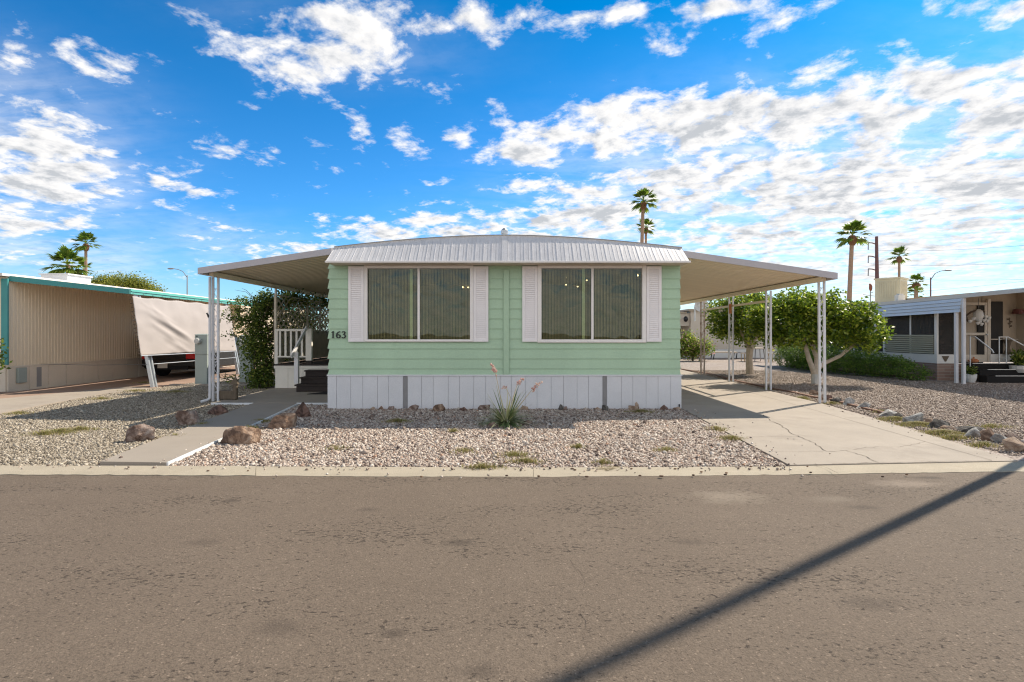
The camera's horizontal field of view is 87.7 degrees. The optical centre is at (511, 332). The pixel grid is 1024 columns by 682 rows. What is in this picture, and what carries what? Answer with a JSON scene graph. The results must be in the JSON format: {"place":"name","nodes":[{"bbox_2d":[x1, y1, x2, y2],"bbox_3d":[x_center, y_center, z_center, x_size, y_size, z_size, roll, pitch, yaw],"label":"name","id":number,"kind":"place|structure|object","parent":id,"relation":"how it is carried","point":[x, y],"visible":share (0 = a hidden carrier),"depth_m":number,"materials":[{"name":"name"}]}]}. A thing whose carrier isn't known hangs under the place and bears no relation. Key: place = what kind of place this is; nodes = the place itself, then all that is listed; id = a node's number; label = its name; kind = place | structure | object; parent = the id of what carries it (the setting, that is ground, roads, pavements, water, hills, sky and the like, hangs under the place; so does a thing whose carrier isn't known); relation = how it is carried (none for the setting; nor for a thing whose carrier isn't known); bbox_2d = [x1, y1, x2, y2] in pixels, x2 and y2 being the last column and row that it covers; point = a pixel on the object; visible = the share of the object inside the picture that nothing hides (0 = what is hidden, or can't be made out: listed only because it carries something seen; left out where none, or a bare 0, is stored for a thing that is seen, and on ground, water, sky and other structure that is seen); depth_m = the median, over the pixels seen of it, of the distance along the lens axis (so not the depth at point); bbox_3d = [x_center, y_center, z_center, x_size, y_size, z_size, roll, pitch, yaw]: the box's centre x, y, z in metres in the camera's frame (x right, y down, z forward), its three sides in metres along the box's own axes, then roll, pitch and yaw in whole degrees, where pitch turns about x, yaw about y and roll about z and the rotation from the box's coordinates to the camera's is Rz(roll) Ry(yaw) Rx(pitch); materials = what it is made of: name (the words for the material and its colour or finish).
{"place":"outdoors","nodes":[
{"label":"outdoors","id":0,"kind":"place"},
{"bbox_2d":[78,261,93,274],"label":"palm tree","id":1,"kind":"object","parent":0,"point":[82,263],"visible":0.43,"depth_m":94.77,"materials":[{"name":"green plant"}]},
{"bbox_2d":[0,381,274,465],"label":"side yard gravel","id":2,"kind":"structure","parent":0,"point":[129,408],"depth_m":9.18,"materials":[{"name":"beige gravel"}]},
{"bbox_2d":[0,357,323,398],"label":"neighbour driveway","id":3,"kind":"structure","parent":0,"point":[185,377],"depth_m":16.16,"materials":[{"name":"concrete"}]},
{"bbox_2d":[9,276,294,386],"bbox_3d":[-11.633,0.029,19.977,3.074,3.058,12.045,0,0,0],"label":"neighbour carport","id":4,"kind":"object","parent":3,"relation":"on","point":[149,364],"visible":0.48,"depth_m":15.03,"materials":[{"name":"metal"}]},
{"bbox_2d":[130,294,235,355],"bbox_3d":[-10.318,-0.218,17.142,0.383,1.790,5.216,0,0,0],"label":"shade tarp","id":5,"kind":"object","parent":4,"relation":"hanging from","point":[164,327],"visible":0.82,"depth_m":16.17,"materials":[{"name":"fabric"}]},
{"bbox_2d":[142,335,238,375],"bbox_3d":[-11.730,0.690,20.521,1.920,1.720,4.751,0,0,0],"label":"parked car","id":6,"kind":"object","parent":3,"relation":"on","point":[166,368],"visible":0.25,"depth_m":18.25,"materials":[{"name":"black paint"}]},
{"bbox_2d":[170,404,785,466],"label":"front gravel","id":7,"kind":"structure","parent":0,"point":[620,436],"depth_m":7.49,"materials":[{"name":"grey gravel"}]},
{"bbox_2d":[295,402,310,416],"bbox_3d":[-3.827,1.425,9.773,0.310,0.330,0.179,0,0,-32],"label":"boulder","id":8,"kind":"object","parent":7,"relation":"on","point":[302,410],"visible":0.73,"depth_m":9.73,"materials":[{"name":"brown stone"}]},
{"bbox_2d":[407,404,418,410],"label":"rock","id":9,"kind":"object","parent":7,"relation":"on","point":[414,407],"visible":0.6,"depth_m":10.56,"materials":[{"name":"brown stone"}]},
{"bbox_2d":[433,404,444,411],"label":"rock","id":10,"kind":"object","parent":7,"relation":"on","point":[439,407],"visible":0.8,"depth_m":10.43,"materials":[{"name":"brown stone"}]},
{"bbox_2d":[478,405,489,409],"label":"rock","id":11,"kind":"object","parent":7,"relation":"on","point":[482,407],"visible":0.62,"depth_m":10.61,"materials":[{"name":"stone"}]},
{"bbox_2d":[477,363,542,430],"bbox_3d":[-0.116,1.019,9.028,1.298,1.038,1.289,0,0,25],"label":"red yucca","id":12,"kind":"object","parent":7,"relation":"on","point":[508,417],"visible":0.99,"depth_m":8.92,"materials":[{"name":"green plant"}]},
{"bbox_2d":[0,472,1023,681],"bbox_3d":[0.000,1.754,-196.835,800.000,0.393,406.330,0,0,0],"label":"road","id":13,"kind":"structure","parent":0,"point":[715,578],"depth_m":3.38,"materials":[{"name":"grey asphalt"}]},
{"bbox_2d":[565,544,937,681],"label":"road crack","id":14,"kind":"object","parent":13,"relation":"on","point":[584,630],"visible":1,"depth_m":2.73,"materials":[{"name":"grey asphalt"}]},
{"bbox_2d":[0,357,1023,465],"bbox_3d":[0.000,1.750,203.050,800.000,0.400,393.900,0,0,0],"label":"ground","id":15,"kind":"structure","parent":0,"point":[718,364],"depth_m":23.29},
{"bbox_2d":[0,338,12,373],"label":"corner shrub","id":16,"kind":"object","parent":15,"relation":"on","point":[2,357],"visible":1,"depth_m":13.34,"materials":[{"name":"green plant"}]},
{"bbox_2d":[40,245,92,275],"bbox_3d":[-33.389,-2.521,40.077,3.129,8.148,3.200,0,0,0],"label":"palm tree","id":17,"kind":"object","parent":15,"relation":"on","point":[65,253],"visible":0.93,"depth_m":39.70,"materials":[{"name":"green plant"}]},
{"bbox_2d":[0,387,151,413],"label":"neighbour driveway apron","id":18,"kind":"object","parent":15,"relation":"on","point":[12,404],"visible":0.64,"depth_m":12.42,"materials":[{"name":"concrete"}]},
{"bbox_2d":[71,231,100,275],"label":"palm tree","id":19,"kind":"object","parent":15,"relation":"on","point":[85,246],"visible":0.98,"depth_m":69.84,"materials":[{"name":"green plant"}]},
{"bbox_2d":[91,270,122,285],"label":"desert tree","id":20,"kind":"object","parent":15,"relation":"on","point":[97,280],"visible":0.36,"depth_m":47.40,"materials":[{"name":"green plant"}]},
{"bbox_2d":[100,271,161,290],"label":"desert tree","id":21,"kind":"object","parent":15,"relation":"on","point":[133,282],"visible":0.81,"depth_m":45.64,"materials":[{"name":"green plant"}]},
{"bbox_2d":[124,423,154,442],"bbox_3d":[-5.342,1.449,7.642,0.363,0.286,0.269,0,0,-48],"label":"boulder","id":22,"kind":"object","parent":15,"relation":"on","point":[140,432],"visible":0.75,"depth_m":7.57,"materials":[{"name":"brown stone"}]},
{"bbox_2d":[0,273,303,391],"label":"neighbour home","id":23,"kind":"object","parent":15,"relation":"on","point":[91,335],"visible":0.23,"depth_m":15.77,"materials":[{"name":"beige metal"}]},
{"bbox_2d":[38,273,92,282],"bbox_3d":[-15.450,-1.780,18.500,1.000,0.459,1.080,0,0,0],"label":"rooftop cooler","id":24,"kind":"object","parent":23,"relation":"on","point":[72,277],"visible":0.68,"depth_m":18.00,"materials":[{"name":"white metal"}]},
{"bbox_2d":[167,268,187,294],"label":"street lamp","id":25,"kind":"object","parent":15,"relation":"on","point":[185,275],"visible":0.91,"depth_m":74.97,"materials":[{"name":"grey metal"}]},
{"bbox_2d":[175,410,199,424],"bbox_3d":[-5.435,1.438,8.975,0.359,0.305,0.224,0,0,-6],"label":"boulder","id":26,"kind":"object","parent":15,"relation":"on","point":[183,417],"visible":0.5,"depth_m":8.89,"materials":[{"name":"brown stone"}]},
{"bbox_2d":[100,403,296,465],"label":"walkway","id":27,"kind":"structure","parent":15,"relation":"on","point":[156,452],"depth_m":7.61,"materials":[{"name":"concrete"}]},
{"bbox_2d":[194,334,207,383],"bbox_3d":[-9.303,0.786,15.997,0.379,1.528,0.366,0,0,0],"label":"meter pedestal","id":28,"kind":"object","parent":15,"relation":"on","point":[201,357],"visible":0.91,"depth_m":15.95,"materials":[{"name":"grey metal"}]},
{"bbox_2d":[169,384,246,385],"bbox_3d":[-8.550,1.535,15.650,2.900,0.070,0.200,0,0,0],"label":"concrete footing","id":29,"kind":"object","parent":15,"relation":"on","point":[202,384],"visible":0.36,"depth_m":15.55,"materials":[{"name":"grey concrete"}]},
{"bbox_2d":[207,404,227,415],"bbox_3d":[-5.556,1.469,10.119,0.374,0.242,0.234,0,0,25],"label":"boulder","id":30,"kind":"object","parent":15,"relation":"on","point":[220,409],"visible":0.77,"depth_m":10.04,"materials":[{"name":"brown stone"}]},
{"bbox_2d":[166,403,327,465],"bbox_3d":[-5.115,1.538,8.826,2.670,0.084,5.253,0,0,0],"label":"painted slab edge","id":31,"kind":"object","parent":15,"relation":"on","point":[168,463],"visible":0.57,"depth_m":8.77,"materials":[{"name":"white paint"}]},
{"bbox_2d":[239,335,254,382],"bbox_3d":[-8.304,0.803,16.647,0.394,1.493,0.366,0,0,0],"label":"meter pedestal","id":32,"kind":"object","parent":15,"relation":"on","point":[242,379],"visible":0.34,"depth_m":16.60,"materials":[{"name":"grey metal"}]},
{"bbox_2d":[198,248,330,402],"bbox_3d":[-5.311,-0.142,16.200,3.142,3.385,9.600,0,0,0],"label":"patio awning","id":33,"kind":"object","parent":15,"relation":"on","point":[308,271],"visible":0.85,"depth_m":12.16,"materials":[{"name":"white paint"}]},
{"bbox_2d":[274,294,328,363],"bbox_3d":[-6.522,-0.113,17.075,0.065,1.915,4.780,0,0,0],"label":"lattice screen","id":34,"kind":"object","parent":33,"relation":"attached to","point":[320,344],"visible":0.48,"depth_m":16.60,"materials":[{"name":"white wood"}]},
{"bbox_2d":[213,388,327,402],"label":"patio slab","id":35,"kind":"structure","parent":15,"relation":"on","point":[282,395],"depth_m":12.39,"materials":[{"name":"concrete"}]},
{"bbox_2d":[219,372,238,399],"bbox_3d":[-6.372,1.182,12.023,0.457,0.626,0.194,0,0,0],"label":"planter","id":36,"kind":"object","parent":35,"relation":"on","point":[232,394],"visible":1,"depth_m":11.95,"materials":[{"name":"brown concrete"}]},
{"bbox_2d":[274,326,328,391],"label":"porch deck","id":37,"kind":"structure","parent":35,"relation":"on","point":[309,373],"depth_m":14.49,"materials":[{"name":"white wood"}]},
{"bbox_2d":[220,287,328,388],"bbox_3d":[-7.106,0.091,17.090,2.151,3.070,5.611,0,0,0],"label":"climbing vine","id":38,"kind":"object","parent":15,"relation":"on","point":[259,312],"visible":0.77,"depth_m":14.89,"materials":[{"name":"green plant"}]},
{"bbox_2d":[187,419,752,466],"bbox_3d":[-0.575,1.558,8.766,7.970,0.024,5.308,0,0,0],"label":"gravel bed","id":39,"kind":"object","parent":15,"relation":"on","point":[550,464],"visible":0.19,"depth_m":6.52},
{"bbox_2d":[221,426,260,444],"bbox_3d":[-3.797,1.447,7.497,0.485,0.286,0.293,0,0,13],"label":"boulder","id":40,"kind":"object","parent":39,"relation":"on","point":[237,435],"visible":0.78,"depth_m":7.39,"materials":[{"name":"brown stone"}]},
{"bbox_2d":[267,413,296,428],"bbox_3d":[-3.733,1.449,8.664,0.447,0.287,0.293,0,0,-17],"label":"boulder","id":41,"kind":"object","parent":39,"relation":"on","point":[285,420],"visible":0.77,"depth_m":8.61,"materials":[{"name":"brown stone"}]},
{"bbox_2d":[602,405,607,410],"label":"rock","id":42,"kind":"object","parent":39,"relation":"on","point":[605,407],"visible":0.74,"depth_m":10.52,"materials":[{"name":"grey stone"}]},
{"bbox_2d":[628,405,638,409],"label":"rock","id":43,"kind":"object","parent":39,"relation":"on","point":[631,407],"visible":0.69,"depth_m":10.61,"materials":[{"name":"brown stone"}]},
{"bbox_2d":[325,228,690,408],"bbox_3d":[-0.138,-0.307,18.291,7.245,3.715,15.818,0,0,0],"label":"mobile home","id":44,"kind":"object","parent":15,"relation":"on","point":[413,321],"visible":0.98,"depth_m":10.85,"materials":[{"name":"green paint"}]},
{"bbox_2d":[364,265,472,341],"bbox_3d":[-1.894,-0.593,10.886,2.217,1.556,0.167,0,0,0],"label":"window","id":45,"kind":"structure","parent":44,"relation":"in","point":[470,267],"depth_m":10.94,"materials":[{"name":"white metal"}]},
{"bbox_2d":[538,265,645,342],"bbox_3d":[1.623,-0.586,10.886,2.206,1.570,0.167,0,0,0],"label":"window","id":46,"kind":"structure","parent":44,"relation":"in","point":[643,267],"depth_m":10.94,"materials":[{"name":"white metal"}]},
{"bbox_2d":[4,381,1017,469],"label":"weeds","id":47,"kind":"object","parent":15,"relation":"on","point":[953,436],"visible":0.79,"depth_m":8.13,"materials":[{"name":"green plant"}]},
{"bbox_2d":[0,461,1023,476],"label":"kerb","id":48,"kind":"structure","parent":15,"relation":"on","point":[969,467],"depth_m":5.97,"materials":[{"name":"concrete"}]},
{"bbox_2d":[207,466,907,476],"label":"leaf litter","id":49,"kind":"object","parent":48,"relation":"on","point":[641,475],"visible":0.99,"depth_m":5.78,"materials":[{"name":"brown plant"}]},
{"bbox_2d":[595,465,624,470],"bbox_3d":[1.101,1.511,6.031,0.440,0.064,0.179,0,0,0],"label":"dead weed tuft","id":50,"kind":"object","parent":48,"relation":"on","point":[609,468],"visible":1,"depth_m":6.02,"materials":[{"name":"beige plant"}]},
{"bbox_2d":[19,403,1010,478],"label":"stray gravel","id":51,"kind":"structure","parent":15,"relation":"on","point":[649,467],"depth_m":6.06,"materials":[{"name":"grey gravel"}]},
{"bbox_2d":[631,187,657,242],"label":"palm tree","id":52,"kind":"object","parent":15,"relation":"on","point":[641,206],"visible":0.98,"depth_m":54.83,"materials":[{"name":"green plant"}]},
{"bbox_2d":[635,218,654,242],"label":"palm tree","id":53,"kind":"object","parent":15,"relation":"on","point":[646,222],"visible":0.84,"depth_m":74.86,"materials":[{"name":"green plant"}]},
{"bbox_2d":[680,328,717,360],"bbox_3d":[9.955,0.638,29.535,2.849,1.832,2.036,0,0,0],"label":"bush","id":54,"kind":"object","parent":15,"relation":"on","point":[690,346],"visible":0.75,"depth_m":29.23,"materials":[{"name":"green plant"}]},
{"bbox_2d":[709,351,745,358],"bbox_3d":[12.925,1.327,31.700,2.350,0.453,1.000,0,0,0],"label":"lounge bench","id":55,"kind":"object","parent":15,"relation":"on","point":[724,352],"visible":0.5,"depth_m":31.60,"materials":[{"name":"white metal"}]},
{"bbox_2d":[702,291,783,373],"bbox_3d":[8.703,-0.076,20.090,2.834,3.270,2.841,0,0,-43],"label":"citrus tree","id":56,"kind":"object","parent":15,"relation":"on","point":[721,330],"visible":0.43,"depth_m":19.78,"materials":[{"name":"green plant"}]},
{"bbox_2d":[680,251,837,402],"bbox_3d":[5.247,-0.115,16.915,3.614,3.330,11.170,0,0,0],"label":"carport awning","id":57,"kind":"object","parent":15,"relation":"on","point":[706,277],"visible":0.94,"depth_m":13.33,"materials":[{"name":"white paint"}]},
{"bbox_2d":[754,348,764,361],"bbox_3d":[13.450,1.184,29.200,1.100,0.738,1.100,0,0,0],"label":"patio table","id":58,"kind":"object","parent":15,"relation":"on","point":[760,353],"visible":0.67,"depth_m":28.94,"materials":[{"name":"white metal"}]},
{"bbox_2d":[767,346,779,361],"bbox_3d":[14.029,1.075,28.630,0.523,0.950,0.539,0,0,0],"label":"patio chair","id":59,"kind":"object","parent":15,"relation":"on","point":[772,353],"visible":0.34,"depth_m":28.76,"materials":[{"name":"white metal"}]},
{"bbox_2d":[681,368,883,412],"bbox_3d":[7.200,1.530,16.941,0.448,0.072,14.117,0,0,0],"label":"brick edging","id":60,"kind":"object","parent":15,"relation":"on","point":[849,404],"visible":0.53,"depth_m":13.70,"materials":[{"name":"brown brick"}]},
{"bbox_2d":[779,342,808,365],"bbox_3d":[12.736,0.793,23.959,1.479,1.514,1.563,0,0,0],"label":"round shrub","id":61,"kind":"object","parent":15,"relation":"on","point":[788,354],"visible":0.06,"depth_m":23.91,"materials":[{"name":"green plant"}]},
{"bbox_2d":[737,285,893,383],"bbox_3d":[9.105,-0.048,16.182,4.367,3.229,2.514,0,0,0],"label":"citrus tree","id":62,"kind":"object","parent":15,"relation":"on","point":[846,321],"visible":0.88,"depth_m":15.77,"materials":[{"name":"green plant"}]},
{"bbox_2d":[830,397,841,402],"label":"rock","id":63,"kind":"object","parent":15,"relation":"on","point":[836,399],"visible":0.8,"depth_m":11.76,"materials":[{"name":"grey stone"}]},
{"bbox_2d":[772,342,934,380],"bbox_3d":[12.434,0.859,20.409,1.667,1.378,7.564,0,0,-7],"label":"hedge","id":64,"kind":"object","parent":15,"relation":"on","point":[852,358],"visible":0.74,"depth_m":19.12,"materials":[{"name":"green plant"}]},
{"bbox_2d":[834,219,872,302],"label":"palm tree","id":65,"kind":"object","parent":15,"relation":"on","point":[852,239],"visible":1,"depth_m":49.83,"materials":[{"name":"green plant"}]},
{"bbox_2d":[868,236,878,277],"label":"transmission pole","id":66,"kind":"object","parent":15,"relation":"on","point":[876,257],"visible":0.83,"depth_m":109.77,"materials":[{"name":"brown wood"}]},
{"bbox_2d":[873,263,1008,265],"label":"power line","id":67,"kind":"object","parent":66,"relation":"attached to","point":[939,265],"visible":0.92,"depth_m":81.27,"materials":[{"name":"black"}]},
{"bbox_2d":[882,245,1023,250],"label":"power line","id":68,"kind":"object","parent":66,"relation":"attached to","point":[958,249],"visible":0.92,"depth_m":74.30,"materials":[{"name":"black"}]},
{"bbox_2d":[879,409,896,416],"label":"rock","id":69,"kind":"object","parent":15,"relation":"on","point":[887,412],"visible":0.55,"depth_m":9.81,"materials":[{"name":"grey stone"}]},
{"bbox_2d":[887,245,911,276],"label":"palm tree","id":70,"kind":"object","parent":15,"relation":"on","point":[899,260],"visible":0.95,"depth_m":79.85,"materials":[{"name":"green plant"}]},
{"bbox_2d":[780,288,1023,383],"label":"porch home","id":71,"kind":"object","parent":15,"relation":"on","point":[942,338],"visible":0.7,"depth_m":17.45,"materials":[{"name":"white metal"}]},
{"bbox_2d":[863,284,872,301],"bbox_3d":[14.744,-1.546,22.000,0.523,0.991,0.093,0,0,0],"label":"roof antenna","id":72,"kind":"object","parent":71,"relation":"attached to","point":[870,288],"visible":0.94,"depth_m":21.98,"materials":[{"name":"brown metal"}]},
{"bbox_2d":[874,277,908,303],"bbox_3d":[14.930,-1.650,21.000,0.900,1.000,0.900,0,0,-38],"label":"evaporative cooler","id":73,"kind":"object","parent":71,"relation":"on","point":[887,289],"visible":0.89,"depth_m":20.74,"materials":[{"name":"beige metal"}]},
{"bbox_2d":[894,294,904,300],"bbox_3d":[14.325,-1.310,19.700,0.250,0.280,0.200,0,0,0],"label":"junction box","id":74,"kind":"object","parent":71,"relation":"on","point":[897,297],"visible":0.82,"depth_m":19.60,"materials":[{"name":"white metal"}]},
{"bbox_2d":[968,357,978,362],"bbox_3d":[14.920,0.875,17.240,0.280,0.200,0.280,0,0,0],"label":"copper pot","id":75,"kind":"object","parent":71,"relation":"on","point":[973,360],"visible":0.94,"depth_m":17.16,"materials":[{"name":"brown metal"}]},
{"bbox_2d":[966,302,987,361],"bbox_3d":[15.155,-0.025,17.432,0.766,1.950,0.124,0,0,0],"label":"screen door","id":76,"kind":"structure","parent":71,"relation":"in","point":[981,348],"depth_m":17.43,"materials":[{"name":"beige metal"}]},
{"bbox_2d":[966,298,990,325],"bbox_3d":[14.915,-0.670,17.100,0.780,0.880,0.240,0,0,0],"label":"hanging mobile","id":77,"kind":"object","parent":71,"relation":"hanging from","point":[978,315],"visible":1,"depth_m":17.03,"materials":[{"name":"white"}]},
{"bbox_2d":[991,302,1002,353],"bbox_3d":[15.860,-0.175,17.474,0.400,1.710,0.048,0,0,0],"label":"screen door","id":78,"kind":"structure","parent":71,"relation":"in","point":[996,307],"depth_m":17.45,"materials":[{"name":"black metal"}]},
{"bbox_2d":[1002,339,1012,353],"bbox_3d":[16.100,0.448,17.320,0.280,0.480,0.273,0,0,0],"label":"side table","id":79,"kind":"object","parent":71,"relation":"on","point":[1009,341],"visible":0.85,"depth_m":17.26,"materials":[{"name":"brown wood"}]},
{"bbox_2d":[1009,348,1023,372],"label":"potted plant","id":80,"kind":"object","parent":71,"relation":"on","point":[1017,358],"visible":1,"depth_m":16.86,"materials":[{"name":"green plant"}]},
{"bbox_2d":[1011,309,1023,313],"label":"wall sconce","id":81,"kind":"object","parent":71,"relation":"attached to","point":[1017,311],"depth_m":17.20,"materials":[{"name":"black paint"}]},
{"bbox_2d":[902,412,923,421],"bbox_3d":[6.899,1.464,9.175,0.307,0.213,0.200,0,0,33],"label":"rock","id":82,"kind":"object","parent":15,"relation":"on","point":[919,416],"visible":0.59,"depth_m":9.12,"materials":[{"name":"grey stone"}]},
{"bbox_2d":[908,273,928,297],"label":"palm tree","id":83,"kind":"object","parent":15,"relation":"on","point":[916,286],"visible":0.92,"depth_m":59.80,"materials":[{"name":"green plant"}]},
{"bbox_2d":[908,289,928,296],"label":"palm tree","id":84,"kind":"object","parent":15,"relation":"on","point":[911,290],"visible":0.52,"depth_m":63.92,"materials":[{"name":"green plant"}]},
{"bbox_2d":[928,419,949,427],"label":"rock","id":85,"kind":"object","parent":15,"relation":"on","point":[936,423],"visible":0.79,"depth_m":8.69,"materials":[{"name":"grey stone"}]},
{"bbox_2d":[930,269,951,295],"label":"street lamp","id":86,"kind":"object","parent":15,"relation":"on","point":[933,276],"visible":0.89,"depth_m":69.95,"materials":[{"name":"grey metal"}]},
{"bbox_2d":[939,425,954,428],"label":"rock","id":87,"kind":"object","parent":15,"relation":"on","point":[947,427],"visible":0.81,"depth_m":8.52,"materials":[{"name":"beige stone"}]},
{"bbox_2d":[955,426,982,432],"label":"rock","id":88,"kind":"object","parent":15,"relation":"on","point":[965,429],"visible":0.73,"depth_m":8.20,"materials":[{"name":"grey stone"}]},
{"bbox_2d":[966,365,978,382],"bbox_3d":[14.462,1.271,16.797,0.430,0.558,0.484,0,0,0],"label":"potted plant","id":89,"kind":"object","parent":15,"relation":"on","point":[971,376],"visible":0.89,"depth_m":16.71,"materials":[{"name":"green plant"}]},
{"bbox_2d":[979,428,994,440],"bbox_3d":[6.829,1.464,7.639,0.293,0.213,0.154,0,0,-34],"label":"rock","id":90,"kind":"object","parent":15,"relation":"on","point":[987,433],"visible":0.65,"depth_m":7.61,"materials":[{"name":"brown stone"}]},
{"bbox_2d":[990,433,1006,442],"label":"rock","id":91,"kind":"object","parent":15,"relation":"on","point":[996,437],"visible":0.63,"depth_m":7.47,"materials":[{"name":"grey stone"}]},
{"bbox_2d":[1005,433,1017,437],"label":"rock","id":92,"kind":"object","parent":15,"relation":"on","point":[1011,435],"visible":0.41,"depth_m":7.65,"materials":[{"name":"stone"}]},
{"bbox_2d":[0,0,1023,329],"label":"sky","id":93,"kind":"structure","parent":0,"point":[186,136],"materials":[{"name":"blue"}]},
{"bbox_2d":[694,301,708,320],"bbox_3d":[10.297,-1.224,28.980,0.840,1.149,0.160,0,0,0],"label":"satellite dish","id":94,"kind":"object","parent":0,"point":[697,306],"visible":0.69,"depth_m":28.96,"materials":[{"name":"white metal"}]},
{"bbox_2d":[680,309,793,357],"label":"white house","id":95,"kind":"structure","parent":0,"point":[687,322],"depth_m":33.40,"materials":[{"name":"beige"}]},
{"bbox_2d":[680,369,1017,465],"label":"driveway","id":96,"kind":"structure","parent":0,"point":[833,431],"depth_m":8.26,"materials":[{"name":"concrete"}]},
{"bbox_2d":[687,375,989,472],"bbox_3d":[5.106,1.522,12.623,2.566,0.001,13.929,0,0,6],"label":"driveway joint and crack","id":97,"kind":"object","parent":96,"relation":"on","point":[840,450],"visible":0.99,"depth_m":7.28,"materials":[{"name":"grey concrete"}]},
{"bbox_2d":[690,370,1023,455],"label":"yard gravel","id":98,"kind":"structure","parent":0,"point":[935,397],"depth_m":12.93,"materials":[{"name":"grey gravel"}]},
{"bbox_2d":[809,390,817,394],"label":"rock","id":99,"kind":"object","parent":98,"relation":"on","point":[813,392],"visible":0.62,"depth_m":13.27,"materials":[{"name":"stone"}]},
{"bbox_2d":[843,397,854,404],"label":"rock","id":100,"kind":"object","parent":98,"relation":"on","point":[848,400],"visible":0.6,"depth_m":11.39,"materials":[{"name":"grey stone"}]},
{"bbox_2d":[857,402,870,407],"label":"rock","id":101,"kind":"object","parent":98,"relation":"on","point":[865,404],"visible":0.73,"depth_m":10.87,"materials":[{"name":"grey stone"}]},
{"bbox_2d":[893,412,902,417],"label":"rock","id":102,"kind":"object","parent":98,"relation":"on","point":[898,414],"visible":0.57,"depth_m":9.53,"materials":[{"name":"stone"}]},
{"bbox_2d":[963,427,980,437],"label":"rock","id":103,"kind":"object","parent":98,"relation":"on","point":[973,432],"visible":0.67,"depth_m":7.83,"materials":[{"name":"grey stone"}]},
{"bbox_2d":[1002,436,1023,451],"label":"rock","id":104,"kind":"object","parent":98,"relation":"on","point":[1013,443],"visible":0.75,"depth_m":6.92,"materials":[{"name":"brown stone"}]}
]}

